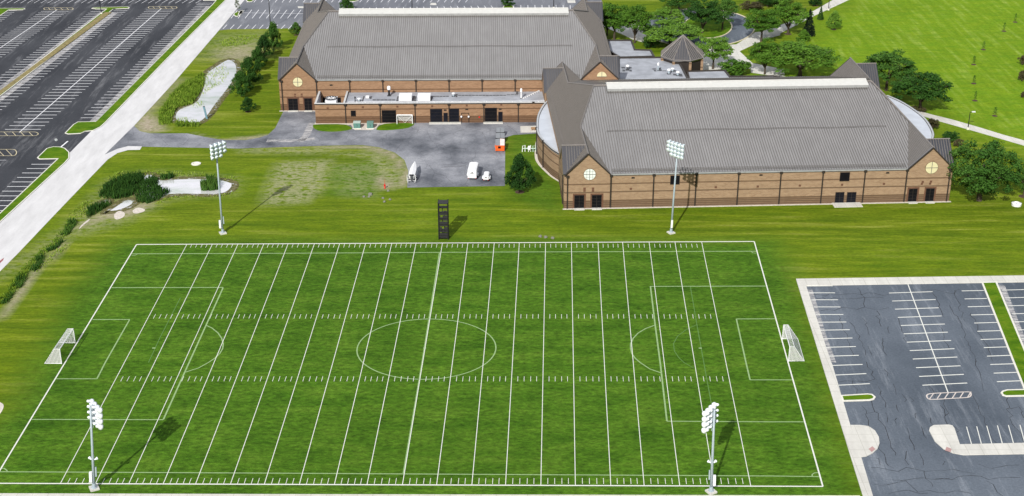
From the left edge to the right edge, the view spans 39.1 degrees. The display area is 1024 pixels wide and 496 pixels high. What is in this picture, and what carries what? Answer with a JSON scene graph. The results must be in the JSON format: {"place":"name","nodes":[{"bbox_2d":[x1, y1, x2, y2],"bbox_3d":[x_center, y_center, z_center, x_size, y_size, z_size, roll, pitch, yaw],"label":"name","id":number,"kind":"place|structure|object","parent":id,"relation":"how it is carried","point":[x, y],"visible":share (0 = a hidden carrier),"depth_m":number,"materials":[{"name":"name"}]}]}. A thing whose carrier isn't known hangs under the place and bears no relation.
{"place":"outdoors","nodes":[
{"label":"outdoors","id":0,"kind":"place"},
{"bbox_2d":[0,0,243,270],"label":"access road","id":1,"kind":"structure","parent":0,"point":[24,222],"depth_m":304.39,"materials":[{"name":"white concrete"}]},
{"bbox_2d":[96,58,241,214],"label":"muddy bank","id":2,"kind":"structure","parent":0,"point":[233,188],"depth_m":289.49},
{"bbox_2d":[85,170,173,217],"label":"reeds","id":3,"kind":"object","parent":2,"relation":"on","point":[126,185],"visible":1,"depth_m":282.63,"materials":[{"name":"plant"}]},
{"bbox_2d":[104,60,239,210],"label":"pond water","id":4,"kind":"structure","parent":0,"point":[209,98],"depth_m":327.94,"materials":[{"name":"liquid"}]},
{"bbox_2d":[176,63,228,120],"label":"pond sedge","id":5,"kind":"object","parent":4,"relation":"in","point":[218,72],"visible":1,"depth_m":349.81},
{"bbox_2d":[200,173,220,190],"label":"reeds","id":6,"kind":"object","parent":4,"relation":"in","point":[209,183],"visible":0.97,"depth_m":284.36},
{"bbox_2d":[0,493,859,495],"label":"pavement","id":7,"kind":"structure","parent":0,"point":[51,494],"depth_m":186.07,"materials":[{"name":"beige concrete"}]},
{"bbox_2d":[438,199,448,239],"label":"filming tower","id":8,"kind":"structure","parent":0,"point":[443,221],"depth_m":260.39,"materials":[{"name":"black metal"}]},
{"bbox_2d":[0,0,1023,495],"bbox_3d":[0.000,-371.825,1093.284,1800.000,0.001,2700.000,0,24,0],"label":"lawn","id":9,"kind":"structure","parent":0,"point":[306,198],"depth_m":234.56,"materials":[{"name":"green plant"}]},
{"bbox_2d":[13,274,27,288],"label":"ditch reeds","id":10,"kind":"object","parent":9,"relation":"on","point":[21,281],"visible":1,"depth_m":245.08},
{"bbox_2d":[0,222,71,303],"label":"ditch growth","id":11,"kind":"object","parent":9,"relation":"on","point":[34,259],"visible":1,"depth_m":251.12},
{"bbox_2d":[29,253,44,270],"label":"ditch reeds","id":12,"kind":"object","parent":9,"relation":"on","point":[41,257],"visible":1,"depth_m":251.58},
{"bbox_2d":[44,329,75,363],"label":"soccer goal","id":13,"kind":"object","parent":9,"relation":"on","point":[67,338],"visible":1,"depth_m":221.41,"materials":[{"name":"white paint"}]},
{"bbox_2d":[61,217,76,235],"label":"ditch reeds","id":14,"kind":"object","parent":9,"relation":"on","point":[72,221],"visible":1,"depth_m":266.55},
{"bbox_2d":[0,208,144,412],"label":"gravel bars","id":15,"kind":"object","parent":9,"relation":"on","point":[119,214],"visible":1,"depth_m":272.33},
{"bbox_2d":[87,399,102,491],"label":"floodlight mast","id":16,"kind":"object","parent":9,"relation":"on","point":[95,417],"visible":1,"depth_m":183.87,"materials":[{"name":"white metal"}]},
{"bbox_2d":[0,0,214,211],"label":"parking lot","id":17,"kind":"structure","parent":9,"relation":"on","point":[106,87],"depth_m":362.42,"materials":[{"name":"asphalt"}]},
{"bbox_2d":[0,12,111,93],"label":"dry median grass","id":18,"kind":"structure","parent":17,"relation":"on","point":[68,41],"depth_m":374.29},
{"bbox_2d":[0,6,174,155],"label":"hatched islands","id":19,"kind":"object","parent":17,"relation":"on","point":[72,9],"visible":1,"depth_m":412.01,"materials":[{"name":"white paint"}]},
{"bbox_2d":[0,0,198,210],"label":"lot markings","id":20,"kind":"object","parent":17,"relation":"on","point":[78,67],"visible":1,"depth_m":365.59,"materials":[{"name":"paint"}]},
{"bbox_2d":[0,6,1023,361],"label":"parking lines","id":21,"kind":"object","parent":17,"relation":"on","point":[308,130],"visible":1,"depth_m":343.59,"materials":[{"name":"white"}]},
{"bbox_2d":[105,146,141,158],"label":"pavement curve","id":22,"kind":"object","parent":9,"relation":"on","point":[112,153],"visible":1,"depth_m":304.93,"materials":[{"name":"white concrete"}]},
{"bbox_2d":[33,34,256,271],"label":"bank scrub","id":23,"kind":"object","parent":9,"relation":"on","point":[236,44],"visible":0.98,"depth_m":290.99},
{"bbox_2d":[158,71,204,126],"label":"pond weeds","id":24,"kind":"object","parent":9,"relation":"on","point":[185,93],"visible":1,"depth_m":334.37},
{"bbox_2d":[209,141,226,234],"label":"floodlight mast","id":25,"kind":"object","parent":9,"relation":"on","point":[215,147],"visible":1,"depth_m":257.89,"materials":[{"name":"white metal"}]},
{"bbox_2d":[228,70,254,96],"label":"maple tree","id":26,"kind":"object","parent":9,"relation":"on","point":[239,78],"visible":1,"depth_m":335.67,"materials":[{"name":"green plant"}]},
{"bbox_2d":[240,97,256,112],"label":"maple tree","id":27,"kind":"object","parent":9,"relation":"on","point":[247,103],"visible":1,"depth_m":326.60,"materials":[{"name":"green plant"}]},
{"bbox_2d":[240,56,263,83],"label":"maple tree","id":28,"kind":"object","parent":9,"relation":"on","point":[247,64],"visible":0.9,"depth_m":343.26,"materials":[{"name":"green plant"}]},
{"bbox_2d":[250,46,267,67],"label":"maple tree","id":29,"kind":"object","parent":9,"relation":"on","point":[257,57],"visible":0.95,"depth_m":355.73,"materials":[{"name":"green plant"}]},
{"bbox_2d":[255,35,274,56],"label":"maple tree","id":30,"kind":"object","parent":9,"relation":"on","point":[263,42],"visible":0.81,"depth_m":363.12,"materials":[{"name":"green plant"}]},
{"bbox_2d":[263,21,283,48],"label":"maple tree","id":31,"kind":"object","parent":9,"relation":"on","point":[273,30],"visible":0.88,"depth_m":371.20,"materials":[{"name":"green plant"}]},
{"bbox_2d":[288,22,300,35],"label":"maple tree","id":32,"kind":"object","parent":9,"relation":"on","point":[296,27],"visible":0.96,"depth_m":385.37,"materials":[{"name":"green plant"}]},
{"bbox_2d":[106,111,535,186],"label":"service yard","id":33,"kind":"structure","parent":9,"relation":"on","point":[442,155],"depth_m":308.96,"materials":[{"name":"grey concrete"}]},
{"bbox_2d":[315,123,386,129],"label":"gravel strip","id":34,"kind":"object","parent":33,"relation":"on","point":[364,126],"visible":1,"depth_m":319.69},
{"bbox_2d":[313,123,413,131],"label":"grass beds","id":35,"kind":"object","parent":34,"relation":"on","point":[343,127],"depth_m":317.81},
{"bbox_2d":[396,114,412,123],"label":"soccer goal","id":36,"kind":"object","parent":35,"relation":"on","point":[404,115],"visible":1,"depth_m":319.63,"materials":[{"name":"white paint"}]},
{"bbox_2d":[407,161,416,180],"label":"motor boat","id":37,"kind":"object","parent":33,"relation":"on","point":[412,175],"visible":1,"depth_m":288.20,"materials":[{"name":"white paint"}]},
{"bbox_2d":[467,162,478,178],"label":"cargo trailer","id":38,"kind":"object","parent":33,"relation":"on","point":[472,173],"visible":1,"depth_m":288.46,"materials":[{"name":"white paint"}]},
{"bbox_2d":[495,139,504,150],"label":"dumpster","id":39,"kind":"object","parent":33,"relation":"on","point":[499,144],"visible":1,"depth_m":303.67,"materials":[{"name":"orange metal"}]},
{"bbox_2d":[520,126,535,132],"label":"concrete slab","id":40,"kind":"structure","parent":33,"relation":"on","point":[524,129],"depth_m":316.50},
{"bbox_2d":[0,251,818,476],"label":"pitch lines","id":41,"kind":"object","parent":9,"relation":"on","point":[424,347],"visible":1,"depth_m":218.41,"materials":[{"name":"paint"}]},
{"bbox_2d":[220,0,601,29],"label":"parking lot","id":42,"kind":"structure","parent":9,"relation":"on","point":[249,21],"depth_m":414.11,"materials":[{"name":"asphalt"}]},
{"bbox_2d":[339,0,353,7],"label":"maple tree","id":43,"kind":"object","parent":42,"relation":"on","point":[346,3],"visible":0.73,"depth_m":407.50,"materials":[{"name":"green plant"}]},
{"bbox_2d":[223,0,570,28],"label":"lot markings","id":44,"kind":"object","parent":42,"relation":"on","point":[311,0],"visible":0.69,"depth_m":408.96,"materials":[{"name":"paint"}]},
{"bbox_2d":[0,241,822,486],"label":"yard lines","id":45,"kind":"object","parent":9,"relation":"on","point":[426,376],"visible":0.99,"depth_m":214.16,"materials":[{"name":"white paint"}]},
{"bbox_2d":[148,287,711,402],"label":"faint pitch lines","id":46,"kind":"object","parent":9,"relation":"on","point":[673,343],"visible":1,"depth_m":225.55,"materials":[{"name":"paint"}]},
{"bbox_2d":[278,0,618,123],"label":"sports hall","id":47,"kind":"structure","parent":9,"relation":"on","point":[346,56],"depth_m":331.75,"materials":[{"name":"brick"}]},
{"bbox_2d":[287,97,299,109],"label":"door","id":48,"kind":"structure","parent":47,"relation":"in","point":[292,103],"depth_m":327.73,"materials":[{"name":"black glass"}]},
{"bbox_2d":[293,77,302,86],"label":"round window","id":49,"kind":"structure","parent":47,"relation":"in","point":[297,81],"depth_m":325.66,"materials":[{"name":"beige glass"}]},
{"bbox_2d":[303,97,313,109],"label":"door","id":50,"kind":"structure","parent":47,"relation":"in","point":[308,104],"depth_m":327.73,"materials":[{"name":"black glass"}]},
{"bbox_2d":[325,96,337,102],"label":"chiller","id":51,"kind":"object","parent":47,"relation":"on","point":[330,99],"visible":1,"depth_m":320.41,"materials":[{"name":"white paint"}]},
{"bbox_2d":[382,110,395,122],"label":"loading door","id":52,"kind":"structure","parent":47,"relation":"in","point":[388,116],"depth_m":319.98,"materials":[{"name":"black metal"}]},
{"bbox_2d":[399,93,411,100],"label":"rooftop unit","id":53,"kind":"object","parent":47,"relation":"on","point":[405,96],"visible":1,"depth_m":320.97,"materials":[{"name":"white paint"}]},
{"bbox_2d":[417,93,430,100],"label":"rooftop unit","id":54,"kind":"object","parent":47,"relation":"on","point":[424,96],"visible":1,"depth_m":321.00,"materials":[{"name":"white paint"}]},
{"bbox_2d":[362,94,505,100],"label":"roof walkway pads","id":55,"kind":"object","parent":47,"relation":"on","point":[414,97],"visible":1,"depth_m":324.13,"materials":[{"name":"grey plastic"}]},
{"bbox_2d":[430,109,441,121],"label":"loading door","id":56,"kind":"structure","parent":47,"relation":"in","point":[435,114],"depth_m":320.06,"materials":[{"name":"brown metal"}]},
{"bbox_2d":[365,101,538,102],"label":"roof edge rail","id":57,"kind":"object","parent":47,"relation":"on","point":[443,101],"visible":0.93,"depth_m":319.59,"materials":[{"name":"metal"}]},
{"bbox_2d":[449,108,458,121],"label":"loading door","id":58,"kind":"structure","parent":47,"relation":"in","point":[453,112],"depth_m":320.06,"materials":[{"name":"brown metal"}]},
{"bbox_2d":[485,108,496,121],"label":"loading door","id":59,"kind":"structure","parent":47,"relation":"in","point":[490,113],"depth_m":320.26,"materials":[{"name":"black metal"}]},
{"bbox_2d":[0,0,1023,399],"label":"grass islands","id":60,"kind":"object","parent":9,"relation":"on","point":[1006,324],"depth_m":296.47,"materials":[{"name":"plant"}]},
{"bbox_2d":[0,0,1023,401],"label":"kerb","id":61,"kind":"structure","parent":9,"relation":"on","point":[242,12],"depth_m":285.18,"materials":[{"name":"concrete"}]},
{"bbox_2d":[504,153,536,193],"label":"maple tree","id":62,"kind":"object","parent":9,"relation":"on","point":[519,163],"visible":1,"depth_m":280.60,"materials":[{"name":"green plant"}]},
{"bbox_2d":[602,2,633,39],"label":"locust tree","id":63,"kind":"object","parent":9,"relation":"on","point":[613,21],"visible":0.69,"depth_m":377.54,"materials":[{"name":"green plant"}]},
{"bbox_2d":[616,4,654,42],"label":"locust tree","id":64,"kind":"object","parent":9,"relation":"on","point":[637,15],"visible":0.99,"depth_m":374.93,"materials":[{"name":"green plant"}]},
{"bbox_2d":[641,37,661,47],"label":"bush","id":65,"kind":"object","parent":9,"relation":"on","point":[648,43],"visible":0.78,"depth_m":374.23,"materials":[{"name":"green plant"}]},
{"bbox_2d":[652,6,687,22],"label":"locust tree","id":66,"kind":"object","parent":9,"relation":"on","point":[666,13],"visible":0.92,"depth_m":390.43,"materials":[{"name":"green plant"}]},
{"bbox_2d":[640,19,703,44],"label":"locust tree","id":67,"kind":"object","parent":9,"relation":"on","point":[683,28],"visible":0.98,"depth_m":374.02,"materials":[{"name":"green plant"}]},
{"bbox_2d":[666,139,684,234],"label":"floodlight mast","id":68,"kind":"object","parent":9,"relation":"on","point":[677,147],"visible":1,"depth_m":257.76,"materials":[{"name":"white metal"}]},
{"bbox_2d":[659,0,700,10],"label":"locust tree","id":69,"kind":"object","parent":9,"relation":"on","point":[674,3],"visible":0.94,"depth_m":404.11,"materials":[{"name":"green plant"}]},
{"bbox_2d":[661,35,703,71],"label":"octagonal lobby","id":70,"kind":"object","parent":9,"relation":"on","point":[685,52],"visible":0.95,"depth_m":347.00,"materials":[{"name":"grey metal"}]},
{"bbox_2d":[608,40,780,78],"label":"linking block","id":71,"kind":"structure","parent":9,"relation":"on","point":[642,63],"depth_m":344.59,"materials":[{"name":"beige brick"}]},
{"bbox_2d":[650,9,753,44],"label":"circular drive","id":72,"kind":"structure","parent":9,"relation":"on","point":[738,31],"depth_m":390.63,"materials":[{"name":"grey concrete"}]},
{"bbox_2d":[654,9,754,46],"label":"drive kerb","id":73,"kind":"structure","parent":72,"relation":"on","point":[721,35],"depth_m":386.59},
{"bbox_2d":[688,16,730,37],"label":"drive island","id":74,"kind":"structure","parent":72,"relation":"on","point":[711,28],"depth_m":393.03,"materials":[{"name":"green plant"}]},
{"bbox_2d":[682,0,723,32],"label":"locust tree","id":75,"kind":"object","parent":74,"relation":"on","point":[701,11],"visible":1,"depth_m":384.28,"materials":[{"name":"green plant"}]},
{"bbox_2d":[706,0,739,29],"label":"locust tree","id":76,"kind":"object","parent":74,"relation":"on","point":[727,6],"visible":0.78,"depth_m":386.51,"materials":[{"name":"green plant"}]},
{"bbox_2d":[701,402,718,494],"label":"floodlight mast","id":77,"kind":"object","parent":9,"relation":"on","point":[709,415],"visible":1,"depth_m":183.17,"materials":[{"name":"white metal"}]},
{"bbox_2d":[717,58,751,75],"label":"bush","id":78,"kind":"object","parent":9,"relation":"on","point":[739,66],"visible":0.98,"depth_m":351.51,"materials":[{"name":"green plant"}]},
{"bbox_2d":[535,57,954,209],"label":"sports hall","id":79,"kind":"structure","parent":9,"relation":"on","point":[848,133],"depth_m":281.47,"materials":[{"name":"beige brick"}]},
{"bbox_2d":[573,194,585,207],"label":"door","id":80,"kind":"structure","parent":79,"relation":"in","point":[579,200],"depth_m":274.43,"materials":[{"name":"black glass"}]},
{"bbox_2d":[583,168,595,179],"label":"round window","id":81,"kind":"structure","parent":79,"relation":"in","point":[589,174],"depth_m":272.23,"materials":[{"name":"white glass"}]},
{"bbox_2d":[590,193,602,207],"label":"door","id":82,"kind":"structure","parent":79,"relation":"in","point":[596,200],"depth_m":274.57,"materials":[{"name":"black glass"}]},
{"bbox_2d":[670,175,679,184],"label":"window","id":83,"kind":"structure","parent":79,"relation":"in","point":[671,176],"depth_m":273.76,"materials":[{"name":"black glass"}]},
{"bbox_2d":[835,192,844,202],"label":"door","id":84,"kind":"structure","parent":79,"relation":"in","point":[839,196],"depth_m":277.06,"materials":[{"name":"glass"}]},
{"bbox_2d":[839,172,849,180],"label":"window","id":85,"kind":"structure","parent":79,"relation":"in","point":[844,176],"depth_m":275.30,"materials":[{"name":"black glass"}]},
{"bbox_2d":[846,192,856,202],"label":"door","id":86,"kind":"structure","parent":79,"relation":"in","point":[851,196],"depth_m":277.13,"materials":[{"name":"glass"}]},
{"bbox_2d":[906,187,919,201],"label":"door","id":87,"kind":"structure","parent":79,"relation":"in","point":[912,192],"depth_m":277.40,"materials":[{"name":"black glass"}]},
{"bbox_2d":[923,187,936,200],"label":"door","id":88,"kind":"structure","parent":79,"relation":"in","point":[930,192],"depth_m":277.53,"materials":[{"name":"black glass"}]},
{"bbox_2d":[925,161,937,173],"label":"round window","id":89,"kind":"structure","parent":79,"relation":"in","point":[931,167],"depth_m":275.30,"materials":[{"name":"beige glass"}]},
{"bbox_2d":[739,0,763,9],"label":"bush","id":90,"kind":"object","parent":9,"relation":"on","point":[748,6],"visible":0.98,"depth_m":409.53,"materials":[{"name":"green plant"}]},
{"bbox_2d":[743,8,782,41],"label":"locust tree","id":91,"kind":"object","parent":9,"relation":"on","point":[766,19],"visible":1,"depth_m":376.49,"materials":[{"name":"green plant"}]},
{"bbox_2d":[765,0,813,34],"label":"locust tree","id":92,"kind":"object","parent":9,"relation":"on","point":[796,15],"visible":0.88,"depth_m":383.62,"materials":[{"name":"green plant"}]},
{"bbox_2d":[782,325,803,360],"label":"soccer goal","id":93,"kind":"object","parent":9,"relation":"on","point":[787,334],"visible":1,"depth_m":220.88,"materials":[{"name":"white paint"}]},
{"bbox_2d":[795,29,810,40],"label":"maple tree","id":94,"kind":"object","parent":9,"relation":"on","point":[803,34],"visible":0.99,"depth_m":379.21,"materials":[{"name":"green plant"}]},
{"bbox_2d":[763,39,844,76],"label":"locust tree","id":95,"kind":"object","parent":9,"relation":"on","point":[796,51],"visible":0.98,"depth_m":347.42,"materials":[{"name":"green plant"}]},
{"bbox_2d":[803,9,815,36],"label":"spruce tree","id":96,"kind":"object","parent":9,"relation":"on","point":[809,21],"visible":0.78,"depth_m":384.19,"materials":[{"name":"green plant"}]},
{"bbox_2d":[825,10,841,29],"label":"maple tree","id":97,"kind":"object","parent":9,"relation":"on","point":[834,16],"visible":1,"depth_m":390.05,"materials":[{"name":"green plant"}]},
{"bbox_2d":[745,0,1023,145],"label":"footpath","id":98,"kind":"structure","parent":9,"relation":"on","point":[753,38],"depth_m":354.65,"materials":[{"name":"beige concrete"}]},
{"bbox_2d":[862,49,917,90],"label":"locust tree","id":99,"kind":"object","parent":9,"relation":"on","point":[887,59],"visible":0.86,"depth_m":337.32,"materials":[{"name":"green plant"}]},
{"bbox_2d":[806,282,1023,495],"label":"parking lot","id":100,"kind":"structure","parent":9,"relation":"on","point":[899,362],"depth_m":214.19,"materials":[{"name":"asphalt"}]},
{"bbox_2d":[811,284,1023,443],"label":"lot markings","id":101,"kind":"object","parent":100,"relation":"on","point":[935,349],"visible":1,"depth_m":225.25,"materials":[{"name":"white paint"}]},
{"bbox_2d":[814,288,1023,495],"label":"tarmac cracks","id":102,"kind":"object","parent":100,"relation":"on","point":[911,398],"visible":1,"depth_m":206.56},
{"bbox_2d":[926,392,971,399],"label":"hatched island","id":103,"kind":"structure","parent":100,"relation":"on","point":[970,394],"depth_m":209.82,"materials":[{"name":"white paint"}]},
{"bbox_2d":[889,71,953,110],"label":"locust tree","id":104,"kind":"object","parent":9,"relation":"on","point":[911,81],"visible":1,"depth_m":324.45,"materials":[{"name":"green plant"}]},
{"bbox_2d":[942,131,959,141],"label":"bush","id":105,"kind":"object","parent":9,"relation":"on","point":[950,135],"visible":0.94,"depth_m":308.65,"materials":[{"name":"green plant"}]},
{"bbox_2d":[946,138,1023,201],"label":"broadleaf tree","id":106,"kind":"object","parent":9,"relation":"on","point":[987,178],"visible":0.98,"depth_m":274.26,"materials":[{"name":"green plant"}]},
{"bbox_2d":[1015,161,1023,197],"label":"broadleaf tree","id":107,"kind":"object","parent":9,"relation":"on","point":[1020,179],"visible":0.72,"depth_m":279.05,"materials":[{"name":"green plant"}]},
{"bbox_2d":[604,22,646,41],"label":"plaza","id":108,"kind":"structure","parent":0,"point":[627,32],"depth_m":387.91,"materials":[{"name":"beige concrete"}]},
{"bbox_2d":[701,32,783,74],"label":"plaza","id":109,"kind":"structure","parent":0,"point":[737,54],"depth_m":365.63,"materials":[{"name":"beige concrete"}]},
{"bbox_2d":[695,36,734,68],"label":"locust tree","id":110,"kind":"object","parent":109,"relation":"on","point":[721,47],"visible":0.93,"depth_m":354.13,"materials":[{"name":"green plant"}]},
{"bbox_2d":[747,37,782,74],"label":"locust tree","id":111,"kind":"object","parent":109,"relation":"on","point":[759,48],"visible":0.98,"depth_m":350.46,"materials":[{"name":"green plant"}]},
{"bbox_2d":[796,275,1023,495],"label":"sidewalk","id":112,"kind":"structure","parent":0,"point":[860,440],"depth_m":205.44,"materials":[{"name":"beige concrete"}]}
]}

